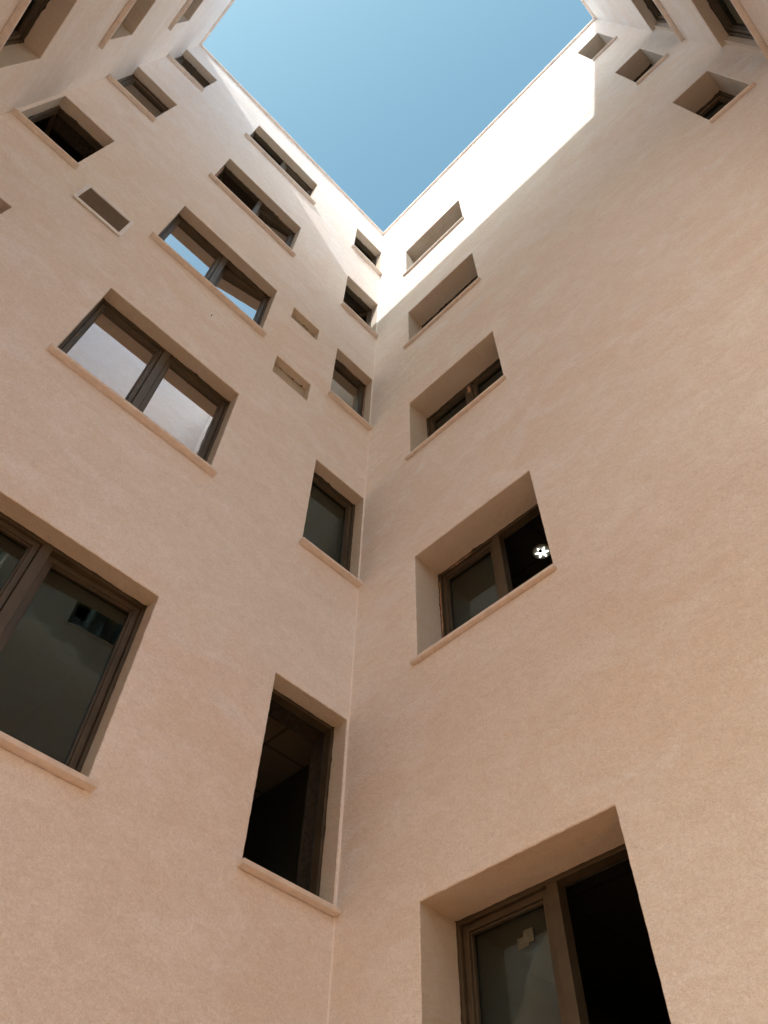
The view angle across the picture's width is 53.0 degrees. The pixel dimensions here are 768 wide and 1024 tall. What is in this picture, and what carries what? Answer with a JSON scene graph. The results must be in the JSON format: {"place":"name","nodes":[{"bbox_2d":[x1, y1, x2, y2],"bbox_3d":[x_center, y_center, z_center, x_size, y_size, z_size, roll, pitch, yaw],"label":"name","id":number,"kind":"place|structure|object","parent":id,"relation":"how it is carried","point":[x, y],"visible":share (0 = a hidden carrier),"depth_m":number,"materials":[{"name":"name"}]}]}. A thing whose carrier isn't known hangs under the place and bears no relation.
{"place":"outdoors","nodes":[
{"label":"outdoors","id":0,"kind":"place"},
{"bbox_2d":[202,0,592,231],"label":"sky","id":1,"kind":"structure","parent":0,"point":[383,96],"materials":[{"name":"blue"}]},
{"label":"ground","id":2,"kind":"structure","parent":0,"visible":0},
{"bbox_2d":[0,0,234,114],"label":"building facade","id":3,"kind":"structure","parent":2,"relation":"on","point":[50,48],"depth_m":8.97,"materials":[{"name":"paint"}]},
{"bbox_2d":[0,0,47,50],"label":"window","id":4,"kind":"structure","parent":3,"relation":"in","point":[26,12],"depth_m":7.59,"materials":[{"name":"brown metal"}]},
{"bbox_2d":[99,0,135,49],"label":"window","id":5,"kind":"structure","parent":3,"relation":"in","point":[130,3],"depth_m":9.31,"materials":[{"name":"beige stone"}]},
{"bbox_2d":[168,0,192,30],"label":"window","id":6,"kind":"structure","parent":3,"relation":"in","point":[188,2],"depth_m":12.09,"materials":[{"name":"beige stone"}]},
{"bbox_2d":[0,45,383,1023],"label":"building facade","id":7,"kind":"structure","parent":2,"relation":"on","point":[186,373],"depth_m":6.31,"materials":[{"name":"paint"}]},
{"bbox_2d":[0,619,98,763],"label":"room","id":8,"kind":"object","parent":7,"relation":"attached to","point":[48,688],"depth_m":6.45,"materials":[{"name":"paint"}]},
{"bbox_2d":[12,106,103,168],"bbox_3d":[-4.016,-4.309,9.307,0.941,1.595,0.809,-39,-64,25],"label":"window","id":9,"kind":"structure","parent":7,"relation":"in","point":[40,124],"depth_m":9.40,"materials":[{"name":"beige stone"}]},
{"bbox_2d":[48,128,84,161],"bbox_3d":[-4.820,-3.235,9.734,2.597,2.730,2.099,-39,-64,25],"label":"room","id":10,"kind":"object","parent":7,"relation":"attached to","point":[65,146],"depth_m":10.25,"materials":[{"name":"paint"}]},
{"bbox_2d":[0,512,146,791],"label":"window","id":11,"kind":"structure","parent":7,"relation":"in","point":[95,623],"depth_m":5.19,"materials":[{"name":"brown wood"}]},
{"bbox_2d":[72,184,133,236],"bbox_3d":[-3.102,-3.348,8.540,0.030,0.525,0.608,-39,-64,25],"label":"ventilation grille","id":12,"kind":"object","parent":7,"relation":"attached to","point":[103,209],"visible":1,"depth_m":8.52,"materials":[{"name":"white paint"}]},
{"bbox_2d":[107,74,168,121],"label":"window","id":13,"kind":"structure","parent":7,"relation":"in","point":[130,86],"depth_m":12.24,"materials":[{"name":"beige stone"}]},
{"bbox_2d":[47,299,229,476],"bbox_3d":[-2.224,-1.249,7.412,0.313,1.638,1.743,-39,-64,25],"label":"window","id":14,"kind":"structure","parent":7,"relation":"in","point":[106,349],"depth_m":7.55,"materials":[{"name":"glass"}]},
{"bbox_2d":[166,54,209,91],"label":"window","id":15,"kind":"structure","parent":7,"relation":"in","point":[181,63],"depth_m":15.11,"materials":[{"name":"beige stone"}]},
{"bbox_2d":[149,214,269,336],"bbox_3d":[-2.205,-3.119,10.083,0.376,1.640,1.748,-39,-64,25],"label":"window","id":16,"kind":"structure","parent":7,"relation":"in","point":[179,239],"depth_m":10.37,"materials":[{"name":"glass"}]},
{"bbox_2d":[208,165,295,256],"bbox_3d":[-2.340,-4.843,12.898,0.944,1.598,1.740,-39,-64,25],"label":"window","id":17,"kind":"structure","parent":7,"relation":"in","point":[264,216],"depth_m":13.22,"materials":[{"name":"brown metal"}]},
{"bbox_2d":[242,716,311,884],"bbox_3d":[-2.036,2.968,5.974,2.597,2.779,2.150,-39,-64,25],"label":"room","id":18,"kind":"object","parent":7,"relation":"attached to","point":[273,836],"depth_m":7.07,"materials":[{"name":"paint"}]},
{"bbox_2d":[244,131,315,204],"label":"window","id":19,"kind":"structure","parent":7,"relation":"in","point":[283,168],"depth_m":15.89,"materials":[{"name":"beige stone"}]},
{"bbox_2d":[237,689,340,916],"bbox_3d":[-0.667,2.004,5.611,0.318,1.644,0.826,-39,-64,25],"label":"window","id":20,"kind":"structure","parent":7,"relation":"in","point":[311,897],"depth_m":5.63,"materials":[{"name":"brown metal"}]},
{"bbox_2d":[299,472,362,586],"bbox_3d":[-0.589,0.116,8.319,0.308,1.620,0.810,-39,-64,25],"label":"window","id":21,"kind":"structure","parent":7,"relation":"in","point":[328,528],"depth_m":8.52,"materials":[{"name":"brown metal"}]},
{"bbox_2d":[328,359,372,430],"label":"window","id":22,"kind":"structure","parent":7,"relation":"in","point":[347,390],"depth_m":11.26,"materials":[{"name":"glass"}]},
{"bbox_2d":[341,285,378,337],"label":"window","id":23,"kind":"structure","parent":7,"relation":"in","point":[364,319],"depth_m":14.17,"materials":[{"name":"beige stone"}]},
{"bbox_2d":[351,237,382,275],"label":"window","id":24,"kind":"structure","parent":7,"relation":"in","point":[372,262],"depth_m":16.72,"materials":[{"name":"beige stone"}]},
{"bbox_2d":[329,17,767,1023],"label":"building facade","id":25,"kind":"structure","parent":2,"relation":"on","point":[571,351],"depth_m":5.65,"materials":[{"name":"paint"}]},
{"bbox_2d":[402,216,463,276],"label":"window","id":26,"kind":"structure","parent":25,"relation":"in","point":[462,217],"depth_m":13.95,"materials":[{"name":"beige stone"}]},
{"bbox_2d":[403,275,480,348],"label":"window","id":27,"kind":"structure","parent":25,"relation":"in","point":[476,279],"depth_m":11.32,"materials":[{"name":"beige stone"}]},
{"bbox_2d":[404,359,506,460],"bbox_3d":[0.935,-1.298,9.201,1.490,1.394,0.462,-39,-64,25],"label":"window","id":28,"kind":"structure","parent":25,"relation":"in","point":[483,384],"depth_m":9.63,"materials":[{"name":"brown metal"}]},
{"bbox_2d":[409,503,556,665],"bbox_3d":[0.894,0.537,6.546,1.456,1.399,0.462,-39,-64,25],"label":"window","id":29,"kind":"structure","parent":25,"relation":"in","point":[478,584],"depth_m":6.94,"materials":[{"name":"brown wood"}]},
{"bbox_2d":[504,515,552,589],"bbox_3d":[2.163,1.491,6.840,2.730,2.534,2.597,-39,-64,25],"label":"room","id":30,"kind":"object","parent":25,"relation":"attached to","point":[525,564],"depth_m":7.65,"materials":[{"name":"paint"}]},
{"bbox_2d":[532,544,549,558],"bbox_3d":[1.561,0.399,7.607,0.184,0.044,0.184,-39,-64,25],"label":"ceiling lamp","id":31,"kind":"object","parent":30,"relation":"attached to","point":[541,551],"visible":0.92,"depth_m":7.60,"materials":[{"name":"white"}]},
{"bbox_2d":[455,843,628,1023],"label":"window","id":32,"kind":"structure","parent":25,"relation":"in","point":[500,946],"depth_m":4.36,"materials":[{"name":"brown wood"}]},
{"bbox_2d":[518,860,670,1023],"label":"room","id":33,"kind":"object","parent":25,"relation":"attached to","point":[621,981],"depth_m":5.56,"materials":[{"name":"paint"}]},
{"bbox_2d":[592,36,617,60],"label":"window","id":34,"kind":"structure","parent":25,"relation":"in","point":[615,37],"depth_m":13.62,"materials":[{"name":"beige stone"}]},
{"bbox_2d":[634,53,668,84],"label":"window","id":35,"kind":"structure","parent":25,"relation":"in","point":[638,80],"depth_m":11.00,"materials":[{"name":"beige stone"}]},
{"bbox_2d":[695,81,755,123],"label":"window","id":36,"kind":"structure","parent":25,"relation":"in","point":[720,103],"depth_m":9.44,"materials":[{"name":"brown metal"}]},
{"bbox_2d":[580,0,767,60],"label":"building facade","id":37,"kind":"structure","parent":2,"relation":"on","point":[719,23],"depth_m":9.61,"materials":[{"name":"paint"}]},
{"bbox_2d":[644,0,683,41],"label":"window","id":38,"kind":"structure","parent":37,"relation":"in","point":[655,6],"depth_m":10.77,"materials":[{"name":"beige stone"}]},
{"bbox_2d":[707,0,767,60],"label":"window","id":39,"kind":"structure","parent":37,"relation":"in","point":[732,15],"depth_m":9.01,"materials":[{"name":"brown metal"}]}
]}

